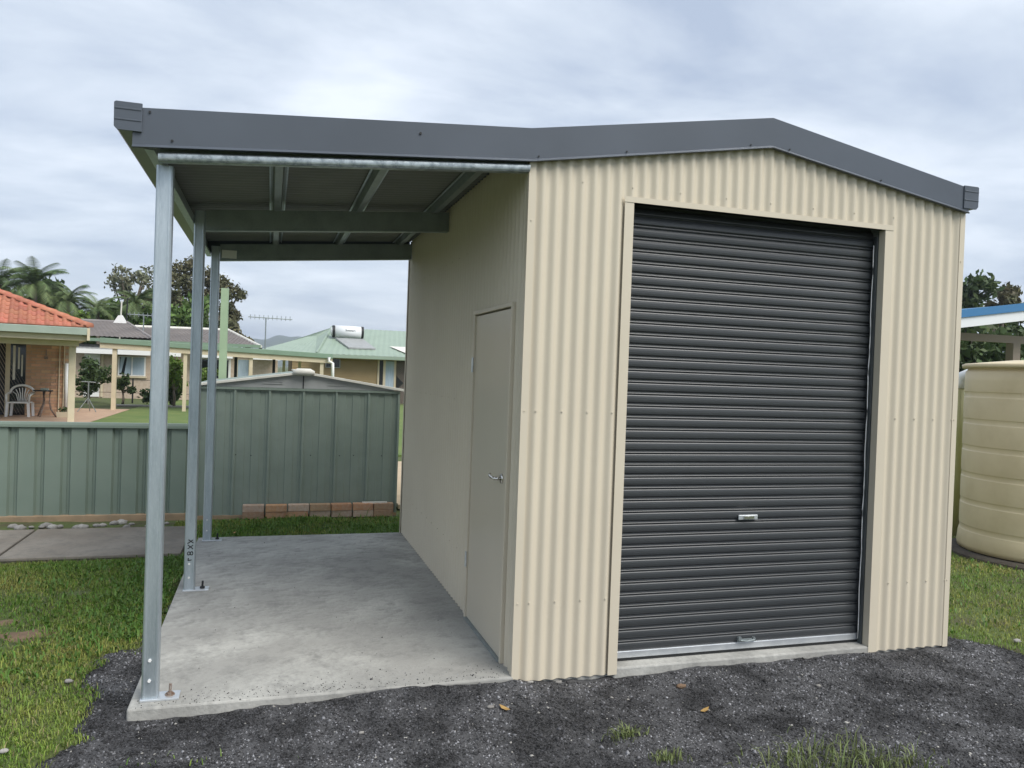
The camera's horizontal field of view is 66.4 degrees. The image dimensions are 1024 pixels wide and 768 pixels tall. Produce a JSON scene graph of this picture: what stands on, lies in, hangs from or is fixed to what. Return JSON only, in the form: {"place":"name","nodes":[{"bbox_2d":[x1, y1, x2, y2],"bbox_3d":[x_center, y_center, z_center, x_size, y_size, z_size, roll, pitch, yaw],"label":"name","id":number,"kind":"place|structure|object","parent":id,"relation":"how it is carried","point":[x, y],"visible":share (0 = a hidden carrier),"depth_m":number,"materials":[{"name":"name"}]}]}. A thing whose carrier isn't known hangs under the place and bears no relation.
{"place":"outdoors","nodes":[
{"label":"outdoors","id":0,"kind":"place"},
{"bbox_2d":[0,408,129,421],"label":"patio","id":1,"kind":"structure","parent":0,"point":[84,415],"depth_m":21.59,"materials":[{"name":"beige concrete"}]},
{"bbox_2d":[5,384,34,416],"bbox_3d":[-13.396,0.454,21.313,0.636,0.895,0.490,2,1,-17],"label":"plastic chair","id":2,"kind":"object","parent":1,"relation":"on","point":[28,402],"visible":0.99,"depth_m":21.43,"materials":[{"name":"white plastic"}]},
{"bbox_2d":[33,390,55,416],"bbox_3d":[-12.915,0.536,21.538,0.486,0.740,0.496,2,1,11],"label":"patio table","id":3,"kind":"object","parent":1,"relation":"on","point":[41,408],"visible":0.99,"depth_m":21.59,"materials":[{"name":"metal"}]},
{"bbox_2d":[56,406,66,417],"bbox_3d":[-12.376,0.764,21.609,0.321,0.300,0.300,2,1,-17],"label":"planter box","id":4,"kind":"object","parent":1,"relation":"on","point":[62,413],"visible":0.82,"depth_m":21.48,"materials":[{"name":"beige paint"}]},
{"bbox_2d":[77,381,95,411],"bbox_3d":[-13.078,0.386,24.182,0.542,0.949,0.470,2,1,-17],"label":"tripod stand","id":5,"kind":"object","parent":1,"relation":"on","point":[87,399],"visible":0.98,"depth_m":24.09,"materials":[{"name":"grey metal"}]},
{"bbox_2d":[0,526,184,563],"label":"concrete path","id":6,"kind":"structure","parent":0,"point":[33,545],"depth_m":7.21,"materials":[{"name":"grey concrete"}]},
{"bbox_2d":[71,319,277,399],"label":"grey roof house","id":7,"kind":"structure","parent":0,"point":[135,365],"depth_m":33.94,"materials":[{"name":"tile"}]},
{"bbox_2d":[83,354,99,396],"bbox_3d":[-17.856,-0.372,33.262,0.600,1.810,0.050,2,1,-17],"label":"door","id":8,"kind":"structure","parent":7,"relation":"in","point":[93,356],"depth_m":33.27,"materials":[{"name":"white plastic"}]},
{"bbox_2d":[113,315,125,322],"bbox_3d":[-18.186,-3.007,36.368,0.550,0.370,0.400,2,1,-17],"label":"roof vent","id":9,"kind":"object","parent":7,"relation":"on","point":[120,319],"visible":0.92,"depth_m":36.18,"materials":[{"name":"white plastic"}]},
{"bbox_2d":[125,298,127,338],"bbox_3d":[-18.355,-3.040,37.257,0.111,2.101,0.070,2,1,-17],"label":"antenna pole","id":10,"kind":"object","parent":7,"relation":"attached to","point":[126,311],"visible":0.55,"depth_m":37.23,"materials":[{"name":"metal"}]},
{"bbox_2d":[118,356,145,375],"bbox_3d":[-16.372,-0.771,33.718,1.080,0.840,0.078,2,1,-17],"label":"window","id":11,"kind":"structure","parent":7,"relation":"in","point":[133,365],"depth_m":33.70,"materials":[{"name":"white glass"}]},
{"bbox_2d":[128,312,151,330],"bbox_3d":[-16.380,-2.726,34.735,1.251,0.880,0.701,2,1,-17],"label":"tv antenna","id":12,"kind":"object","parent":7,"relation":"on","point":[138,314],"visible":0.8,"depth_m":34.72,"materials":[{"name":"silver metal"}]},
{"bbox_2d":[202,358,230,378],"bbox_3d":[-13.258,-0.648,34.674,1.500,0.950,0.055,2,1,-17],"label":"window","id":13,"kind":"structure","parent":7,"relation":"in","point":[204,360],"depth_m":34.72,"materials":[{"name":"white glass"}]},
{"bbox_2d":[237,358,248,376],"bbox_3d":[-12.052,-0.285,35.055,0.550,1.700,0.055,2,1,-17],"label":"window","id":14,"kind":"structure","parent":7,"relation":"in","point":[242,364],"depth_m":35.02,"materials":[{"name":"white glass"}]},
{"bbox_2d":[92,400,402,456],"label":"back lawn","id":15,"kind":"structure","parent":0,"point":[141,415],"depth_m":23.06,"materials":[{"name":"green plant"}]},
{"bbox_2d":[116,404,188,407],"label":"garden kerb","id":16,"kind":"structure","parent":15,"relation":"on","point":[131,405],"depth_m":27.90,"materials":[{"name":"concrete"}]},
{"bbox_2d":[137,386,182,404],"bbox_3d":[-13.006,0.302,28.991,1.223,1.124,1.601,2,1,26],"label":"leafy shrub","id":17,"kind":"object","parent":15,"relation":"on","point":[145,394],"visible":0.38,"depth_m":28.78,"materials":[{"name":"green plant"}]},
{"bbox_2d":[168,355,187,405],"bbox_3d":[-12.328,-0.126,28.352,1.171,1.948,1.182,2,1,-17],"label":"leafy shrub","id":18,"kind":"object","parent":15,"relation":"on","point":[175,372],"visible":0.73,"depth_m":28.23,"materials":[{"name":"green plant"}]},
{"bbox_2d":[201,367,218,381],"bbox_3d":[-11.248,0.092,29.000,0.858,1.573,0.944,2,1,-17],"label":"leafy shrub","id":19,"kind":"object","parent":15,"relation":"on","point":[204,375],"visible":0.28,"depth_m":28.83,"materials":[{"name":"green plant"}]},
{"bbox_2d":[100,338,333,410],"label":"covered walkway","id":20,"kind":"structure","parent":15,"relation":"on","point":[114,345],"depth_m":26.29,"materials":[{"name":"beige paint"}]},
{"bbox_2d":[197,368,403,519],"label":"garden shed","id":21,"kind":"structure","parent":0,"point":[301,435],"depth_m":9.10,"materials":[{"name":"green metal"}]},
{"bbox_2d":[241,335,396,365],"bbox_3d":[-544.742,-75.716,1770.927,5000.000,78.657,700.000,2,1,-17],"label":"hills","id":22,"kind":"structure","parent":0,"point":[275,340],"depth_m":1565.69,"materials":[{"name":"grey"}]},
{"bbox_2d":[263,326,405,403],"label":"mint roof house","id":23,"kind":"structure","parent":0,"point":[382,366],"depth_m":37.82,"materials":[{"name":"metal"}]},
{"bbox_2d":[248,314,291,348],"bbox_3d":[-10.062,-1.942,32.518,1.751,1.820,0.701,2,1,-17],"label":"tv antenna","id":24,"kind":"object","parent":23,"relation":"attached to","point":[272,318],"visible":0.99,"depth_m":32.45,"materials":[{"name":"silver metal"}]},
{"bbox_2d":[325,358,339,367],"bbox_3d":[-8.502,-0.993,37.158,0.690,0.450,0.070,2,1,-17],"label":"window","id":25,"kind":"structure","parent":23,"relation":"in","point":[336,361],"depth_m":37.16,"materials":[{"name":"glass"}]},
{"bbox_2d":[331,325,375,349],"bbox_3d":[-7.897,-2.321,38.806,2.020,1.199,2.152,2,1,-17],"label":"solar water heater","id":26,"kind":"object","parent":23,"relation":"on","point":[347,333],"visible":1,"depth_m":39.10,"materials":[{"name":"metal"}]},
{"bbox_2d":[379,360,382,384],"bbox_3d":[-6.352,-0.110,37.886,0.180,2.080,0.060,2,1,-17],"label":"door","id":27,"kind":"structure","parent":23,"relation":"in","point":[381,361],"depth_m":37.85,"materials":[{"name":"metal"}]},
{"bbox_2d":[385,361,393,389],"bbox_3d":[-5.959,-0.083,38.003,0.400,2.050,0.070,2,1,-17],"label":"glass door","id":28,"kind":"structure","parent":23,"relation":"in","point":[389,377],"depth_m":37.97,"materials":[{"name":"glass"}]},
{"bbox_2d":[396,461,401,508],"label":"sandy path","id":29,"kind":"structure","parent":0,"point":[398,484],"depth_m":11.45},
{"bbox_2d":[0,366,1023,767],"bbox_3d":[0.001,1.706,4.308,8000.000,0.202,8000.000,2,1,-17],"label":"lawn ground","id":30,"kind":"structure","parent":0,"point":[100,402],"depth_m":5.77,"materials":[{"name":"plant"}]},
{"bbox_2d":[0,748,8,753],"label":"loose stone","id":31,"kind":"object","parent":30,"relation":"on","point":[3,750],"visible":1,"depth_m":3.39,"materials":[{"name":"white stone"}]},
{"bbox_2d":[0,619,20,625],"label":"earth patch","id":32,"kind":"object","parent":30,"relation":"on","point":[3,623],"visible":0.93,"depth_m":5.11,"materials":[{"name":"brown soil"}]},
{"bbox_2d":[0,258,30,298],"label":"palm tree","id":33,"kind":"object","parent":30,"relation":"on","point":[4,276],"visible":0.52,"depth_m":42.46,"materials":[{"name":"green plant"}]},
{"bbox_2d":[14,524,26,529],"bbox_3d":[-4.965,1.456,7.907,0.107,0.072,0.110,2,1,8],"label":"river stone","id":34,"kind":"object","parent":30,"relation":"on","point":[20,527],"visible":0.73,"depth_m":7.88,"materials":[{"name":"grey stone"}]},
{"bbox_2d":[0,629,52,641],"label":"earth patch","id":35,"kind":"object","parent":30,"relation":"on","point":[21,636],"visible":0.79,"depth_m":4.87,"materials":[{"name":"brown soil"}]},
{"bbox_2d":[0,256,72,305],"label":"palm tree","id":36,"kind":"object","parent":30,"relation":"on","point":[36,284],"visible":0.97,"depth_m":41.79,"materials":[{"name":"green plant"}]},
{"bbox_2d":[9,275,77,314],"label":"shade tree","id":37,"kind":"object","parent":30,"relation":"on","point":[53,291],"visible":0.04,"depth_m":46.18,"materials":[{"name":"green plant"}]},
{"bbox_2d":[39,522,51,527],"bbox_3d":[-4.796,1.460,8.065,0.129,0.074,0.101,2,1,1],"label":"river stone","id":38,"kind":"object","parent":30,"relation":"on","point":[45,524],"visible":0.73,"depth_m":8.04,"materials":[{"name":"grey stone"}]},
{"bbox_2d":[0,289,93,421],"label":"brick house","id":39,"kind":"structure","parent":30,"relation":"on","point":[39,343],"depth_m":21.56,"materials":[{"name":"orange brick"}]},
{"bbox_2d":[9,344,25,414],"bbox_3d":[-13.743,-0.172,21.761,0.360,2.050,0.055,2,1,-31],"label":"sliding door","id":40,"kind":"structure","parent":39,"relation":"in","point":[18,351],"depth_m":21.74,"materials":[{"name":"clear glass"}]},
{"bbox_2d":[46,524,57,528],"bbox_3d":[-4.698,1.464,8.000,0.100,0.062,0.074,2,1,15],"label":"river stone","id":41,"kind":"object","parent":30,"relation":"on","point":[52,526],"visible":0.74,"depth_m":7.98,"materials":[{"name":"grey stone"}]},
{"bbox_2d":[64,679,72,683],"bbox_3d":[-2.360,1.580,4.160,0.053,0.024,0.033,2,1,-17],"label":"loose stone","id":42,"kind":"object","parent":30,"relation":"on","point":[67,681],"visible":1,"depth_m":4.15,"materials":[{"name":"white stone"}]},
{"bbox_2d":[41,282,97,315],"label":"palm tree","id":43,"kind":"object","parent":30,"relation":"on","point":[67,300],"visible":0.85,"depth_m":43.51,"materials":[{"name":"green plant"}]},
{"bbox_2d":[60,310,90,318],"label":"bright bush","id":44,"kind":"object","parent":30,"relation":"on","point":[82,315],"visible":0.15,"depth_m":42.90,"materials":[{"name":"green plant"}]},
{"bbox_2d":[79,524,88,527],"bbox_3d":[-4.416,1.473,8.042,0.127,0.074,0.091,2,1,-17],"label":"river stone","id":45,"kind":"object","parent":30,"relation":"on","point":[83,526],"visible":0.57,"depth_m":8.02,"materials":[{"name":"grey stone"}]},
{"bbox_2d":[75,355,111,402],"bbox_3d":[-15.802,-0.176,29.392,1.231,1.814,2.402,1,1,-42],"label":"garden bush","id":46,"kind":"object","parent":30,"relation":"on","point":[93,372],"visible":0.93,"depth_m":29.10,"materials":[{"name":"green plant"}]},
{"bbox_2d":[0,421,187,521],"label":"boundary fence","id":47,"kind":"object","parent":30,"relation":"on","point":[73,471],"visible":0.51,"depth_m":8.44,"materials":[{"name":"green metal"}]},
{"bbox_2d":[76,294,125,343],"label":"palm tree","id":48,"kind":"object","parent":30,"relation":"on","point":[99,308],"visible":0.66,"depth_m":44.92,"materials":[{"name":"green plant"}]},
{"bbox_2d":[79,297,142,343],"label":"shade tree","id":49,"kind":"object","parent":30,"relation":"on","point":[103,318],"visible":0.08,"depth_m":47.46,"materials":[{"name":"green plant"}]},
{"bbox_2d":[109,521,118,524],"bbox_3d":[-4.218,1.477,8.289,0.100,0.058,0.076,2,1,-17],"label":"river stone","id":50,"kind":"object","parent":30,"relation":"on","point":[113,522],"visible":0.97,"depth_m":8.27,"materials":[{"name":"grey stone"}]},
{"bbox_2d":[118,519,127,523],"bbox_3d":[-4.168,1.479,8.342,0.139,0.074,0.093,2,1,-17],"label":"river stone","id":51,"kind":"object","parent":30,"relation":"on","point":[122,521],"visible":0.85,"depth_m":8.33,"materials":[{"name":"white stone"}]},
{"bbox_2d":[116,372,136,403],"bbox_3d":[-14.225,0.177,28.737,0.856,1.204,0.641,2,1,12],"label":"garden bush","id":52,"kind":"object","parent":30,"relation":"on","point":[123,382],"visible":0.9,"depth_m":28.63,"materials":[{"name":"green plant"}]},
{"bbox_2d":[104,263,153,304],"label":"shade tree","id":53,"kind":"object","parent":30,"relation":"on","point":[126,282],"visible":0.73,"depth_m":50.33,"materials":[{"name":"green plant"}]},
{"bbox_2d":[114,304,147,339],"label":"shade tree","id":54,"kind":"object","parent":30,"relation":"on","point":[130,337],"visible":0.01,"depth_m":47.29,"materials":[{"name":"green plant"}]},
{"bbox_2d":[111,288,152,339],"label":"palm tree","id":55,"kind":"object","parent":30,"relation":"on","point":[135,299],"visible":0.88,"depth_m":45.21,"materials":[{"name":"green plant"}]},
{"bbox_2d":[122,303,204,339],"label":"shade tree","id":56,"kind":"object","parent":30,"relation":"on","point":[179,317],"visible":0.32,"depth_m":46.40,"materials":[{"name":"green plant"}]},
{"bbox_2d":[139,271,188,308],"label":"shade tree","id":57,"kind":"object","parent":30,"relation":"on","point":[176,297],"visible":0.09,"depth_m":50.19,"materials":[{"name":"green plant"}]},
{"bbox_2d":[176,291,209,327],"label":"shade tree","id":58,"kind":"object","parent":30,"relation":"on","point":[206,307],"visible":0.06,"depth_m":49.46,"materials":[{"name":"green plant"}]},
{"bbox_2d":[172,255,247,324],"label":"gum tree","id":59,"kind":"object","parent":30,"relation":"on","point":[185,277],"visible":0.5,"depth_m":54.80,"materials":[{"name":"green plant"}]},
{"bbox_2d":[218,288,228,378],"bbox_3d":[-4.069,0.065,10.978,0.105,2.810,0.100,2,1,-17],"label":"pale green pole","id":60,"kind":"object","parent":30,"relation":"on","point":[224,310],"visible":0.36,"depth_m":10.92,"materials":[{"name":"metal"}]},
{"bbox_2d":[218,315,254,347],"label":"shade tree","id":61,"kind":"object","parent":30,"relation":"on","point":[233,326],"visible":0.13,"depth_m":48.03,"materials":[{"name":"green plant"}]},
{"bbox_2d":[242,512,263,518],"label":"stack brick","id":62,"kind":"object","parent":30,"relation":"on","point":[249,515],"visible":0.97,"depth_m":8.81,"materials":[{"name":"brown ceramic"}]},
{"bbox_2d":[242,504,263,511],"bbox_3d":[-2.929,1.403,8.867,0.230,0.075,0.110,2,1,-17],"label":"stack brick","id":63,"kind":"object","parent":62,"relation":"on","point":[253,507],"visible":1,"depth_m":8.82,"materials":[{"name":"ceramic"}]},
{"bbox_2d":[265,512,286,518],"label":"stack brick","id":64,"kind":"object","parent":30,"relation":"on","point":[268,515],"visible":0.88,"depth_m":8.88,"materials":[{"name":"orange ceramic"}]},
{"bbox_2d":[265,504,286,511],"bbox_3d":[-2.689,1.412,8.929,0.230,0.075,0.110,2,1,-16],"label":"stack brick","id":65,"kind":"object","parent":64,"relation":"on","point":[276,507],"visible":1,"depth_m":8.88,"materials":[{"name":"orange ceramic"}]},
{"bbox_2d":[287,510,307,516],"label":"stack brick","id":66,"kind":"object","parent":30,"relation":"on","point":[298,513],"visible":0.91,"depth_m":8.96,"materials":[{"name":"orange ceramic"}]},
{"bbox_2d":[288,503,308,510],"bbox_3d":[-2.458,1.418,9.010,0.230,0.075,0.110,2,1,-18],"label":"stack brick","id":67,"kind":"object","parent":66,"relation":"on","point":[298,507],"visible":1,"depth_m":8.97,"materials":[{"name":"ceramic"}]},
{"bbox_2d":[309,510,329,516],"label":"stack brick","id":68,"kind":"object","parent":30,"relation":"on","point":[320,513],"visible":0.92,"depth_m":9.04,"materials":[{"name":"ceramic"}]},
{"bbox_2d":[309,503,330,510],"bbox_3d":[-2.227,1.425,9.078,0.230,0.075,0.110,2,1,-18],"label":"stack brick","id":69,"kind":"object","parent":68,"relation":"on","point":[319,506],"visible":1,"depth_m":9.03,"materials":[{"name":"brown ceramic"}]},
{"bbox_2d":[331,510,351,516],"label":"stack brick","id":70,"kind":"object","parent":30,"relation":"on","point":[345,513],"visible":0.94,"depth_m":9.12,"materials":[{"name":"ceramic"}]},
{"bbox_2d":[331,503,351,510],"bbox_3d":[-1.999,1.432,9.156,0.230,0.075,0.110,2,1,-19],"label":"stack brick","id":71,"kind":"object","parent":70,"relation":"on","point":[340,506],"visible":0.98,"depth_m":9.11,"materials":[{"name":"orange ceramic"}]},
{"bbox_2d":[352,510,372,516],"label":"stack brick","id":72,"kind":"object","parent":30,"relation":"on","point":[357,513],"visible":0.94,"depth_m":9.17,"materials":[{"name":"ceramic"}]},
{"bbox_2d":[352,502,372,509],"bbox_3d":[-1.758,1.439,9.223,0.230,0.075,0.110,2,1,-15],"label":"stack brick","id":73,"kind":"object","parent":72,"relation":"on","point":[360,506],"visible":1,"depth_m":9.18,"materials":[{"name":"orange ceramic"}]},
{"bbox_2d":[373,509,392,516],"bbox_3d":[-1.534,1.524,9.290,0.230,0.075,0.110,2,1,-19],"label":"stack brick","id":74,"kind":"object","parent":30,"relation":"on","point":[382,512],"visible":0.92,"depth_m":9.23,"materials":[{"name":"brown ceramic"}]},
{"bbox_2d":[373,502,392,509],"bbox_3d":[-1.533,1.448,9.305,0.230,0.075,0.110,2,1,-17],"label":"stack brick","id":75,"kind":"object","parent":74,"relation":"on","point":[383,506],"visible":0.98,"depth_m":9.26,"materials":[{"name":"brown ceramic"}]},
{"bbox_2d":[362,501,386,503],"bbox_3d":[-1.628,1.408,9.278,0.290,0.024,0.040,2,1,-17],"label":"timber offcut","id":76,"kind":"object","parent":75,"relation":"on","point":[373,502],"visible":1,"depth_m":9.28,"materials":[{"name":"white paint"}]},
{"bbox_2d":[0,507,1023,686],"bbox_3d":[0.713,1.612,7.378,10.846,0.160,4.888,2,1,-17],"label":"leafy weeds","id":77,"kind":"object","parent":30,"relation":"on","point":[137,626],"visible":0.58,"depth_m":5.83,"materials":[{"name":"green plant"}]},
{"bbox_2d":[126,532,939,720],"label":"concrete slab","id":78,"kind":"structure","parent":30,"relation":"on","point":[309,639],"depth_m":4.90,"materials":[{"name":"grey concrete"}]},
{"bbox_2d":[135,540,499,708],"bbox_3d":[-1.444,1.533,5.734,1.870,0.012,3.617,2,1,-17],"label":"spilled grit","id":79,"kind":"object","parent":78,"relation":"on","point":[321,679],"visible":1,"depth_m":4.11,"materials":[{"name":"gravel"}]},
{"bbox_2d":[114,100,978,702],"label":"steel shed","id":80,"kind":"structure","parent":78,"relation":"on","point":[678,388],"depth_m":4.79,"materials":[{"name":"beige paint"}]},
{"bbox_2d":[464,309,510,655],"bbox_3d":[-0.167,0.566,4.899,0.099,2.025,0.854,2,1,-17],"label":"access door","id":81,"kind":"structure","parent":80,"relation":"in","point":[492,329],"depth_m":4.86,"materials":[{"name":"beige paint"}]},
{"bbox_2d":[617,203,873,660],"bbox_3d":[1.402,0.249,4.991,1.853,2.789,0.445,2,1,-17],"label":"roller door","id":82,"kind":"structure","parent":80,"relation":"in","point":[750,335],"depth_m":4.80,"materials":[{"name":"metal"}]},
{"bbox_2d":[962,269,1004,332],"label":"shade tree","id":83,"kind":"object","parent":30,"relation":"on","point":[973,296],"visible":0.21,"depth_m":43.65,"materials":[{"name":"green plant"}]},
{"bbox_2d":[951,538,1023,570],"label":"tank pad","id":84,"kind":"object","parent":30,"relation":"on","point":[959,550],"visible":0.25,"depth_m":7.99,"materials":[{"name":"grey concrete"}]},
{"bbox_2d":[956,360,1023,562],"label":"water tank","id":85,"kind":"object","parent":84,"relation":"on","point":[991,512],"visible":1,"depth_m":8.01,"materials":[{"name":"beige plastic"}]},
{"bbox_2d":[952,369,967,536],"bbox_3d":[5.330,0.825,9.161,0.166,2.011,0.375,2,1,-28],"label":"downpipe","id":86,"kind":"object","parent":85,"relation":"attached to","point":[959,444],"visible":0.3,"depth_m":9.21,"materials":[{"name":"metal"}]},
{"bbox_2d":[959,302,1023,371],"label":"hedge tree","id":87,"kind":"object","parent":30,"relation":"on","point":[973,351],"visible":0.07,"depth_m":25.55,"materials":[{"name":"green plant"}]},
{"bbox_2d":[960,303,1023,360],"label":"carport","id":88,"kind":"object","parent":30,"relation":"on","point":[979,316],"visible":0.28,"depth_m":15.69,"materials":[{"name":"white metal"}]},
{"bbox_2d":[984,281,1022,331],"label":"shade tree","id":89,"kind":"object","parent":30,"relation":"on","point":[1009,294],"visible":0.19,"depth_m":44.45,"materials":[{"name":"green plant"}]},
{"bbox_2d":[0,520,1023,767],"bbox_3d":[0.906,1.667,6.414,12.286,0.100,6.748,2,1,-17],"label":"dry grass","id":90,"kind":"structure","parent":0,"point":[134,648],"depth_m":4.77,"materials":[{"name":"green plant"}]},
{"bbox_2d":[0,0,1023,354],"label":"sky","id":91,"kind":"structure","parent":0,"point":[933,87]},
{"bbox_2d":[34,604,1023,767],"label":"gravel ground","id":92,"kind":"structure","parent":0,"point":[477,718],"depth_m":3.90,"materials":[{"name":"grey gravel"}]},
{"bbox_2d":[119,748,298,767],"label":"grass tuft","id":93,"kind":"object","parent":92,"relation":"on","point":[174,757],"visible":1,"depth_m":3.37,"materials":[{"name":"green plant"}]},
{"bbox_2d":[593,720,649,746],"bbox_3d":[0.548,1.685,3.786,0.288,0.080,0.169,1,1,-37],"label":"grass tuft","id":94,"kind":"object","parent":92,"relation":"on","point":[627,732],"visible":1,"depth_m":3.78,"materials":[{"name":"green plant"}]},
{"bbox_2d":[648,746,692,767],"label":"grass tuft","id":95,"kind":"object","parent":92,"relation":"on","point":[664,757],"visible":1,"depth_m":3.56,"materials":[{"name":"green plant"}]},
{"bbox_2d":[676,683,685,688],"bbox_3d":[0.950,1.696,4.392,0.063,0.031,0.042,2,1,-17],"label":"loose stone","id":96,"kind":"object","parent":92,"relation":"on","point":[680,686],"visible":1,"depth_m":4.38,"materials":[{"name":"brown stone"}]},
{"bbox_2d":[724,726,912,767],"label":"grass tuft","id":97,"kind":"object","parent":92,"relation":"on","point":[791,758],"visible":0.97,"depth_m":3.60,"materials":[{"name":"green plant"}]},
{"bbox_2d":[828,731,949,767],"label":"grass tuft","id":98,"kind":"object","parent":92,"relation":"on","point":[896,764],"visible":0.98,"depth_m":3.58,"materials":[{"name":"green plant"}]}
]}

